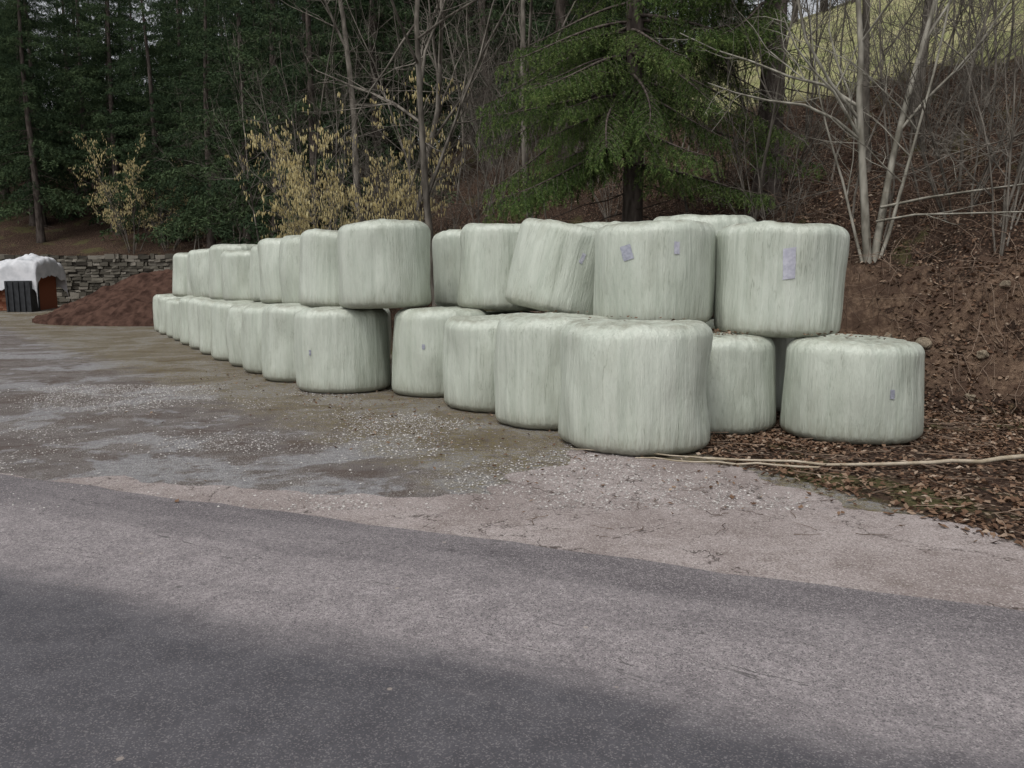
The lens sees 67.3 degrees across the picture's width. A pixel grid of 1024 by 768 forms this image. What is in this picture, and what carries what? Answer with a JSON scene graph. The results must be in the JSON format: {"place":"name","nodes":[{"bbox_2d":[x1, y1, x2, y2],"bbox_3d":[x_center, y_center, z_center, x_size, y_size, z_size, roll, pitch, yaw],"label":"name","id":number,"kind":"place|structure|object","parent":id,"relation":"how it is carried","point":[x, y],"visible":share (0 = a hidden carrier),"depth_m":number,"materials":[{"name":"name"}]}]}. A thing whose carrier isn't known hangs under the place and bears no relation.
{"place":"outdoors","nodes":[
{"label":"outdoors","id":0,"kind":"place"},
{"bbox_2d":[3,0,844,145],"label":"sky","id":1,"kind":"structure","parent":0,"point":[790,6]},
{"bbox_2d":[0,474,1023,767],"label":"road","id":2,"kind":"structure","parent":0,"point":[140,630],"depth_m":3.25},
{"bbox_2d":[0,0,1023,545],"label":"ground","id":3,"kind":"structure","parent":0,"point":[40,356],"depth_m":10.00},
{"bbox_2d":[0,253,68,311],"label":"covered brick stack","id":4,"kind":"object","parent":3,"relation":"on","point":[30,282],"visible":1,"depth_m":36.08,"materials":[{"name":"white plastic"}]},
{"bbox_2d":[0,0,77,225],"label":"spruce tree","id":5,"kind":"object","parent":3,"relation":"on","point":[8,51],"visible":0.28,"depth_m":47.16,"materials":[{"name":"green plant"}]},
{"bbox_2d":[0,0,96,242],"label":"spruce tree","id":6,"kind":"object","parent":3,"relation":"on","point":[38,191],"visible":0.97,"depth_m":43.83,"materials":[{"name":"green plant"}]},
{"bbox_2d":[0,253,175,304],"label":"dry stone wall","id":7,"kind":"structure","parent":3,"relation":"on","point":[89,275],"depth_m":41.25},
{"bbox_2d":[32,269,172,325],"bbox_3d":[-13.700,-3.443,33.232,13.600,3.576,8.800,0,7,0],"label":"soil mound","id":8,"kind":"object","parent":3,"relation":"on","point":[127,301],"visible":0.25,"depth_m":30.55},
{"bbox_2d":[33,0,178,235],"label":"spruce tree","id":9,"kind":"object","parent":3,"relation":"on","point":[116,113],"visible":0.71,"depth_m":44.36,"materials":[{"name":"green plant"}]},
{"bbox_2d":[68,133,188,253],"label":"hazel shrub","id":10,"kind":"object","parent":3,"relation":"on","point":[124,212],"visible":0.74,"depth_m":41.45,"materials":[{"name":"bark"},{"name":"yellow catkins"}]},
{"bbox_2d":[87,0,205,244],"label":"spruce tree","id":11,"kind":"object","parent":3,"relation":"on","point":[152,115],"visible":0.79,"depth_m":42.49,"materials":[{"name":"green plant"}]},
{"bbox_2d":[123,161,205,251],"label":"hazel shrub","id":12,"kind":"object","parent":3,"relation":"on","point":[156,220],"visible":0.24,"depth_m":42.79,"materials":[{"name":"yellow plant"}]},
{"bbox_2d":[170,299,179,340],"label":"silage bale","id":13,"kind":"object","parent":3,"relation":"on","point":[175,313],"visible":0.15,"depth_m":21.38},
{"bbox_2d":[172,253,187,296],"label":"silage bale","id":14,"kind":"object","parent":13,"relation":"on","point":[179,283],"visible":0.24,"depth_m":21.88},
{"bbox_2d":[179,295,207,344],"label":"silage bale","id":15,"kind":"object","parent":3,"relation":"on","point":[183,312],"visible":0.14,"depth_m":19.94},
{"bbox_2d":[188,248,209,297],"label":"silage bale","id":16,"kind":"object","parent":15,"relation":"on","point":[198,264],"visible":0.25,"depth_m":19.79},
{"bbox_2d":[144,0,253,248],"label":"spruce tree","id":17,"kind":"object","parent":3,"relation":"on","point":[198,59],"visible":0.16,"depth_m":41.64,"materials":[{"name":"green plant"}]},
{"bbox_2d":[188,298,211,348],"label":"silage bale","id":18,"kind":"object","parent":3,"relation":"on","point":[193,327],"visible":0.22,"depth_m":18.60},
{"bbox_2d":[133,0,271,248],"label":"spruce tree","id":19,"kind":"object","parent":3,"relation":"on","point":[181,220],"visible":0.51,"depth_m":36.15,"materials":[{"name":"green plant"}]},
{"bbox_2d":[197,300,224,354],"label":"silage bale","id":20,"kind":"object","parent":3,"relation":"on","point":[204,313],"visible":0.22,"depth_m":17.17},
{"bbox_2d":[209,244,256,299],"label":"silage bale","id":21,"kind":"object","parent":20,"relation":"on","point":[215,281],"visible":0.39,"depth_m":17.91},
{"bbox_2d":[221,250,250,300],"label":"silage bale","id":22,"kind":"object","parent":20,"relation":"on","point":[235,264],"visible":0.36,"depth_m":16.61},
{"bbox_2d":[211,300,254,360],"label":"silage bale","id":23,"kind":"object","parent":3,"relation":"on","point":[219,309],"visible":0.38,"depth_m":15.78},
{"bbox_2d":[249,245,260,301],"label":"silage bale","id":24,"kind":"object","parent":23,"relation":"on","point":[254,278],"visible":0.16,"depth_m":15.71},
{"bbox_2d":[179,0,301,243],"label":"spruce tree","id":25,"kind":"object","parent":3,"relation":"on","point":[218,42],"visible":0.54,"depth_m":32.62,"materials":[{"name":"green plant"}]},
{"bbox_2d":[192,5,297,241],"bbox_3d":[-9.784,-8.648,28.170,3.815,10.520,4.373,-3,8,-22],"label":"bare sapling","id":26,"kind":"object","parent":3,"relation":"on","point":[247,161],"visible":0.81,"depth_m":28.09,"materials":[{"name":"grey plant"}]},
{"bbox_2d":[226,302,266,366],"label":"silage bale","id":27,"kind":"object","parent":3,"relation":"on","point":[233,326],"visible":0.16,"depth_m":14.56},
{"bbox_2d":[257,238,281,303],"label":"silage bale","id":28,"kind":"object","parent":27,"relation":"on","point":[268,255],"visible":0.25,"depth_m":14.29},
{"bbox_2d":[195,0,308,242],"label":"spruce tree","id":29,"kind":"object","parent":3,"relation":"on","point":[244,49],"visible":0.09,"depth_m":37.77,"materials":[{"name":"green plant"}]},
{"bbox_2d":[241,304,269,373],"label":"silage bale","id":30,"kind":"object","parent":3,"relation":"on","point":[251,335],"visible":0.26,"depth_m":13.43},
{"bbox_2d":[279,235,300,302],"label":"silage bale","id":31,"kind":"object","parent":30,"relation":"on","point":[289,257],"visible":0.2,"depth_m":13.22},
{"bbox_2d":[223,48,298,231],"bbox_3d":[-7.938,-7.202,25.168,2.641,7.636,3.143,0,7,-2],"label":"bare sapling","id":32,"kind":"object","parent":3,"relation":"on","point":[281,186],"visible":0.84,"depth_m":25.13,"materials":[{"name":"grey plant"}]},
{"bbox_2d":[186,0,349,243],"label":"spruce tree","id":33,"kind":"object","parent":3,"relation":"on","point":[252,59],"visible":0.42,"depth_m":29.64,"materials":[{"name":"green plant"}]},
{"bbox_2d":[261,303,314,381],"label":"silage bale","id":34,"kind":"object","parent":3,"relation":"on","point":[278,354],"visible":0.35,"depth_m":12.28},
{"bbox_2d":[298,229,339,306],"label":"silage bale","id":35,"kind":"object","parent":34,"relation":"on","point":[318,278],"visible":0.49,"depth_m":11.99},
{"bbox_2d":[231,0,384,215],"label":"bare sapling","id":36,"kind":"object","parent":3,"relation":"on","point":[294,133],"visible":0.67,"depth_m":26.40,"materials":[{"name":"grey plant"}]},
{"bbox_2d":[230,0,395,230],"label":"spruce tree","id":37,"kind":"object","parent":3,"relation":"on","point":[295,73],"visible":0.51,"depth_m":27.21,"materials":[{"name":"green plant"}]},
{"bbox_2d":[223,0,403,224],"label":"bare sapling","id":38,"kind":"object","parent":3,"relation":"on","point":[314,106],"visible":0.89,"depth_m":21.50,"materials":[{"name":"brown plant"}]},
{"bbox_2d":[281,0,362,221],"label":"bare tree","id":39,"kind":"object","parent":3,"relation":"on","point":[356,177],"visible":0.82,"depth_m":23.27,"materials":[{"name":"grey plant"}]},
{"bbox_2d":[224,151,447,308],"bbox_3d":[-4.246,-3.291,19.345,5.167,5.066,4.051,-4,7,-24],"label":"hazel shrub","id":40,"kind":"object","parent":3,"relation":"on","point":[299,222],"visible":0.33,"depth_m":19.28,"materials":[{"name":"bark"},{"name":"yellow catkins"}]},
{"bbox_2d":[243,130,436,234],"bbox_3d":[-5.370,-4.684,22.656,4.460,5.669,5.495,3,8,24],"label":"hazel shrub","id":41,"kind":"object","parent":3,"relation":"on","point":[310,175],"visible":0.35,"depth_m":22.06,"materials":[{"name":"bark"},{"name":"yellow catkins"}]},
{"bbox_2d":[294,306,390,393],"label":"silage bale","id":42,"kind":"object","parent":3,"relation":"on","point":[339,350],"visible":0.91,"depth_m":11.02},
{"bbox_2d":[337,219,431,308],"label":"silage bale","id":43,"kind":"object","parent":42,"relation":"on","point":[383,263],"visible":1,"depth_m":10.69},
{"bbox_2d":[293,3,398,229],"bbox_3d":[-5.426,-8.510,25.565,3.674,9.582,2.976,-3,8,-24],"label":"bare sapling","id":44,"kind":"object","parent":3,"relation":"on","point":[336,171],"visible":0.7,"depth_m":25.46,"materials":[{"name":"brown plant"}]},
{"bbox_2d":[244,66,469,308],"bbox_3d":[-3.559,-4.389,19.117,5.488,6.801,5.501,-5,9,-32],"label":"hazel shrub","id":45,"kind":"object","parent":3,"relation":"on","point":[304,189],"visible":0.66,"depth_m":18.07,"materials":[{"name":"bark"},{"name":"yellow catkins"}]},
{"bbox_2d":[270,0,474,237],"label":"spruce tree","id":46,"kind":"object","parent":3,"relation":"on","point":[388,38],"visible":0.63,"depth_m":28.23,"materials":[{"name":"green plant"}]},
{"bbox_2d":[298,0,468,222],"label":"bare sapling","id":47,"kind":"object","parent":3,"relation":"on","point":[396,69],"visible":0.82,"depth_m":20.64,"materials":[{"name":"brown plant"}]},
{"bbox_2d":[324,0,462,229],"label":"bare sapling","id":48,"kind":"object","parent":3,"relation":"on","point":[401,64],"visible":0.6,"depth_m":22.33,"materials":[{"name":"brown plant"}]},
{"bbox_2d":[342,106,478,216],"bbox_3d":[-3.286,-6.526,23.689,4.580,4.558,3.082,-3,8,-19],"label":"bare shrub","id":49,"kind":"object","parent":3,"relation":"on","point":[411,161],"visible":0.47,"depth_m":23.32,"materials":[{"name":"brown plant"}]},
{"bbox_2d":[304,109,517,236],"bbox_3d":[-1.875,-4.506,18.812,3.569,4.487,4.569,-7,14,36],"label":"bare shrub","id":50,"kind":"object","parent":3,"relation":"on","point":[422,219],"visible":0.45,"depth_m":19.00,"materials":[{"name":"brown plant"}]},
{"bbox_2d":[0,384,825,509],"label":"gravel","id":51,"kind":"structure","parent":3,"relation":"on","point":[429,443],"depth_m":7.14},
{"bbox_2d":[0,0,854,231],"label":"spruce forest","id":52,"kind":"object","parent":3,"relation":"on","point":[65,24],"visible":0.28,"depth_m":45.52,"materials":[{"name":"green plant"}]},
{"bbox_2d":[301,0,556,306],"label":"bare tree","id":53,"kind":"object","parent":3,"relation":"on","point":[426,186],"visible":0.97,"depth_m":16.30,"materials":[{"name":"brown plant"}]},
{"bbox_2d":[392,306,488,396],"bbox_3d":[-1.034,-0.499,11.195,1.432,1.249,1.374,0,7,0],"label":"silage bale","id":54,"kind":"object","parent":3,"relation":"on","point":[417,351],"visible":0.66,"depth_m":10.60},
{"bbox_2d":[457,223,537,310],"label":"silage bale","id":55,"kind":"object","parent":54,"relation":"on","point":[486,252],"visible":0.65,"depth_m":10.78},
{"bbox_2d":[325,0,582,308],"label":"bare tree","id":56,"kind":"object","parent":3,"relation":"on","point":[437,64],"visible":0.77,"depth_m":18.32,"materials":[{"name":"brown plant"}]},
{"bbox_2d":[382,0,527,202],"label":"bare sapling","id":57,"kind":"object","parent":3,"relation":"on","point":[457,70],"visible":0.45,"depth_m":26.33,"materials":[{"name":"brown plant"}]},
{"bbox_2d":[415,3,494,191],"bbox_3d":[-1.634,-9.078,24.088,2.440,6.058,3.463,-3,8,-21],"label":"bare sapling","id":58,"kind":"object","parent":3,"relation":"on","point":[461,92],"visible":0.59,"depth_m":23.85,"materials":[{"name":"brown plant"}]},
{"bbox_2d":[410,0,504,202],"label":"bare sapling","id":59,"kind":"object","parent":3,"relation":"on","point":[469,68],"visible":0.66,"depth_m":23.86,"materials":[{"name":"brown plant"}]},
{"bbox_2d":[431,44,514,223],"bbox_3d":[-0.834,-4.844,18.047,2.375,5.930,2.165,0,7,0],"label":"bare sapling","id":60,"kind":"object","parent":3,"relation":"on","point":[478,190],"visible":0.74,"depth_m":17.99,"materials":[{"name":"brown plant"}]},
{"bbox_2d":[442,314,505,412],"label":"silage bale","id":61,"kind":"object","parent":3,"relation":"on","point":[469,342],"visible":0.47,"depth_m":9.35},
{"bbox_2d":[455,111,535,215],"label":"bare shrub","id":62,"kind":"object","parent":3,"relation":"on","point":[488,172],"visible":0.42,"depth_m":23.52,"materials":[{"name":"brown plant"}]},
{"bbox_2d":[448,55,557,212],"bbox_3d":[-0.168,-7.310,23.284,3.725,4.661,3.768,0,7,2],"label":"bare shrub","id":63,"kind":"object","parent":3,"relation":"on","point":[495,150],"visible":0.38,"depth_m":23.15,"materials":[{"name":"brown plant"}]},
{"bbox_2d":[486,310,533,314],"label":"silage bale","id":64,"kind":"object","parent":3,"relation":"on","point":[496,312],"visible":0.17,"depth_m":12.02},
{"bbox_2d":[432,229,461,306],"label":"silage bale","id":65,"kind":"object","parent":64,"relation":"on","point":[446,257],"visible":0.3,"depth_m":12.18},
{"bbox_2d":[454,0,569,219],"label":"bare sapling","id":66,"kind":"object","parent":3,"relation":"on","point":[503,94],"visible":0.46,"depth_m":16.28,"materials":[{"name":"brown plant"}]},
{"bbox_2d":[494,312,608,429],"bbox_3d":[0.519,-0.191,8.803,1.453,1.249,1.402,0,7,0],"label":"silage bale","id":67,"kind":"object","parent":3,"relation":"on","point":[527,374],"visible":0.63,"depth_m":8.22},
{"bbox_2d":[126,66,1023,547],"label":"fallen leaves","id":68,"kind":"object","parent":3,"relation":"on","point":[956,442],"depth_m":7.22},
{"bbox_2d":[501,0,660,312],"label":"bare tree","id":69,"kind":"object","parent":3,"relation":"on","point":[521,21],"visible":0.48,"depth_m":16.14,"materials":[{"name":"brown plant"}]},
{"bbox_2d":[149,43,1023,402],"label":"bramble thicket","id":70,"kind":"object","parent":3,"relation":"on","point":[915,227],"visible":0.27,"depth_m":12.69,"materials":[{"name":"brown plant"}]},
{"bbox_2d":[558,319,712,455],"bbox_3d":[1.202,-0.026,7.584,1.476,1.234,1.449,0,7,0],"label":"silage bale","id":71,"kind":"object","parent":3,"relation":"on","point":[633,387],"visible":1,"depth_m":6.97},
{"bbox_2d":[475,0,826,223],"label":"spruce tree","id":72,"kind":"object","parent":3,"relation":"on","point":[589,71],"visible":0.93,"depth_m":13.16,"materials":[{"name":"green plant"}]},
{"bbox_2d":[529,0,897,216],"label":"spruce tree","id":73,"kind":"object","parent":3,"relation":"on","point":[738,36],"visible":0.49,"depth_m":13.63,"materials":[{"name":"green plant"}]},
{"bbox_2d":[669,0,768,214],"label":"bare sapling","id":74,"kind":"object","parent":3,"relation":"on","point":[731,118],"visible":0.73,"depth_m":13.04,"materials":[{"name":"grey plant"}]},
{"bbox_2d":[677,56,793,206],"bbox_3d":[4.405,-5.110,15.503,2.419,3.130,2.567,4,8,30],"label":"bare shrub","id":75,"kind":"object","parent":3,"relation":"on","point":[714,157],"visible":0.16,"depth_m":15.37,"materials":[{"name":"brown plant"}]},
{"bbox_2d":[706,332,775,434],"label":"silage bale","id":76,"kind":"object","parent":3,"relation":"on","point":[741,388],"visible":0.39,"depth_m":7.92},
{"bbox_2d":[714,220,849,337],"bbox_3d":[2.994,-1.175,8.643,1.399,1.243,1.373,1,7,0],"label":"silage bale","id":77,"kind":"object","parent":76,"relation":"on","point":[774,279],"visible":0.94,"depth_m":8.08},
{"bbox_2d":[706,317,794,410],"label":"silage bale","id":78,"kind":"object","parent":3,"relation":"on","point":[781,344],"visible":0.05,"depth_m":9.32},
{"bbox_2d":[653,214,755,312],"bbox_3d":[2.545,-1.607,10.269,1.414,1.284,1.421,0,7,0],"label":"silage bale","id":79,"kind":"object","parent":78,"relation":"on","point":[717,222],"visible":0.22,"depth_m":9.62},
{"bbox_2d":[667,54,844,222],"bbox_3d":[3.973,-3.631,12.574,2.650,3.416,3.264,-2,8,-18],"label":"bare shrub","id":80,"kind":"object","parent":3,"relation":"on","point":[759,179],"visible":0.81,"depth_m":12.17,"materials":[{"name":"brown plant"}]},
{"bbox_2d":[688,0,915,193],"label":"bare shrub","id":81,"kind":"object","parent":3,"relation":"on","point":[815,129],"visible":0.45,"depth_m":13.88,"materials":[{"name":"brown plant"}]},
{"bbox_2d":[719,0,884,221],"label":"bare sapling","id":82,"kind":"object","parent":3,"relation":"on","point":[773,110],"visible":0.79,"depth_m":12.00,"materials":[{"name":"grey plant"}]},
{"bbox_2d":[746,0,874,153],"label":"bare sapling","id":83,"kind":"object","parent":3,"relation":"on","point":[803,60],"visible":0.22,"depth_m":14.90,"materials":[{"name":"grey plant"}]},
{"bbox_2d":[655,0,1023,263],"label":"bare tree","id":84,"kind":"object","parent":3,"relation":"on","point":[858,134],"visible":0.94,"depth_m":11.01,"materials":[{"name":"grey plant"}]},
{"bbox_2d":[801,0,899,113],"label":"bare shrub","id":85,"kind":"object","parent":3,"relation":"on","point":[841,53],"visible":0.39,"depth_m":17.38,"materials":[{"name":"grey plant"}]},
{"bbox_2d":[780,334,924,444],"bbox_3d":[3.537,0.012,8.016,1.387,1.048,1.348,0,7,0],"label":"silage bale","id":86,"kind":"object","parent":3,"relation":"on","point":[858,390],"visible":0.94,"depth_m":7.48},
{"bbox_2d":[754,0,959,243],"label":"bare sapling","id":87,"kind":"object","parent":3,"relation":"on","point":[889,119],"visible":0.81,"depth_m":11.43,"materials":[{"name":"grey plant"}]},
{"bbox_2d":[796,0,922,201],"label":"bare sapling","id":88,"kind":"object","parent":3,"relation":"on","point":[883,98],"visible":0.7,"depth_m":12.63,"materials":[{"name":"grey plant"}]},
{"bbox_2d":[862,0,871,172],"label":"bare tree","id":89,"kind":"object","parent":3,"relation":"on","point":[866,96],"visible":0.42,"depth_m":13.88,"materials":[{"name":"grey plant"}]},
{"bbox_2d":[815,0,941,201],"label":"bare sapling","id":90,"kind":"object","parent":3,"relation":"on","point":[911,164],"visible":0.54,"depth_m":12.89,"materials":[{"name":"grey plant"}]},
{"bbox_2d":[851,0,967,147],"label":"bare sapling","id":91,"kind":"object","parent":3,"relation":"on","point":[916,120],"visible":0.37,"depth_m":14.69,"materials":[{"name":"grey plant"}]},
{"bbox_2d":[854,0,972,149],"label":"bare sapling","id":92,"kind":"object","parent":3,"relation":"on","point":[910,140],"visible":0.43,"depth_m":13.98,"materials":[{"name":"grey plant"}]},
{"bbox_2d":[831,0,1003,181],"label":"bare sapling","id":93,"kind":"object","parent":3,"relation":"on","point":[839,146],"visible":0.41,"depth_m":14.41,"materials":[{"name":"grey plant"}]},
{"bbox_2d":[842,0,1023,220],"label":"bare sapling","id":94,"kind":"object","parent":3,"relation":"on","point":[855,191],"visible":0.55,"depth_m":12.38,"materials":[{"name":"grey plant"}]},
{"bbox_2d":[854,0,1023,220],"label":"bare shrub","id":95,"kind":"object","parent":3,"relation":"on","point":[940,163],"visible":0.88,"depth_m":10.92,"materials":[{"name":"brown plant"}]},
{"bbox_2d":[862,1,1021,156],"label":"bare shrub","id":96,"kind":"object","parent":3,"relation":"on","point":[948,115],"visible":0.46,"depth_m":13.78,"materials":[{"name":"grey plant"}]},
{"bbox_2d":[868,0,1023,226],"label":"bare sapling","id":97,"kind":"object","parent":3,"relation":"on","point":[1016,179],"visible":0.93,"depth_m":10.29,"materials":[{"name":"grey plant"}]},
{"bbox_2d":[888,0,1011,110],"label":"bare shrub","id":98,"kind":"object","parent":3,"relation":"on","point":[920,42],"visible":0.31,"depth_m":16.03,"materials":[{"name":"grey plant"}]},
{"bbox_2d":[893,0,1023,219],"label":"bare sapling","id":99,"kind":"object","parent":3,"relation":"on","point":[1012,206],"visible":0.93,"depth_m":10.41,"materials":[{"name":"grey plant"}]},
{"bbox_2d":[896,6,1023,171],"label":"bare shrub","id":100,"kind":"object","parent":3,"relation":"on","point":[988,107],"visible":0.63,"depth_m":12.09,"materials":[{"name":"grey plant"}]},
{"bbox_2d":[897,0,1023,129],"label":"bare shrub","id":101,"kind":"object","parent":3,"relation":"on","point":[985,79],"visible":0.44,"depth_m":14.04,"materials":[{"name":"brown plant"}]},
{"bbox_2d":[903,0,1020,191],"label":"bare sapling","id":102,"kind":"object","parent":3,"relation":"on","point":[962,113],"visible":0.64,"depth_m":12.06,"materials":[{"name":"grey plant"}]},
{"bbox_2d":[904,0,1023,255],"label":"bare shrub","id":103,"kind":"object","parent":3,"relation":"on","point":[1008,154],"visible":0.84,"depth_m":10.48,"materials":[{"name":"brown plant"}]},
{"bbox_2d":[906,0,1023,215],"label":"bare sapling","id":104,"kind":"object","parent":3,"relation":"on","point":[979,134],"visible":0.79,"depth_m":10.97,"materials":[{"name":"brown plant"}]},
{"bbox_2d":[0,450,1023,610],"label":"driveway apron","id":105,"kind":"object","parent":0,"point":[925,557],"visible":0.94,"depth_m":5.01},
{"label":"silage bale","id":106,"kind":"object","parent":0,"visible":0},
{"bbox_2d":[593,219,715,322],"bbox_3d":[1.634,-1.280,8.823,1.398,1.164,1.394,-1,8,0],"label":"silage bale","id":107,"kind":"object","parent":106,"relation":"on","point":[655,270],"visible":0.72,"depth_m":8.22},
{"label":"silage bale","id":108,"kind":"object","parent":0,"visible":0},
{"bbox_2d":[505,218,596,314],"bbox_3d":[0.685,-1.513,10.246,1.407,1.180,1.340,13,5,-2],"label":"silage bale","id":109,"kind":"object","parent":108,"relation":"on","point":[552,267],"visible":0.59,"depth_m":9.65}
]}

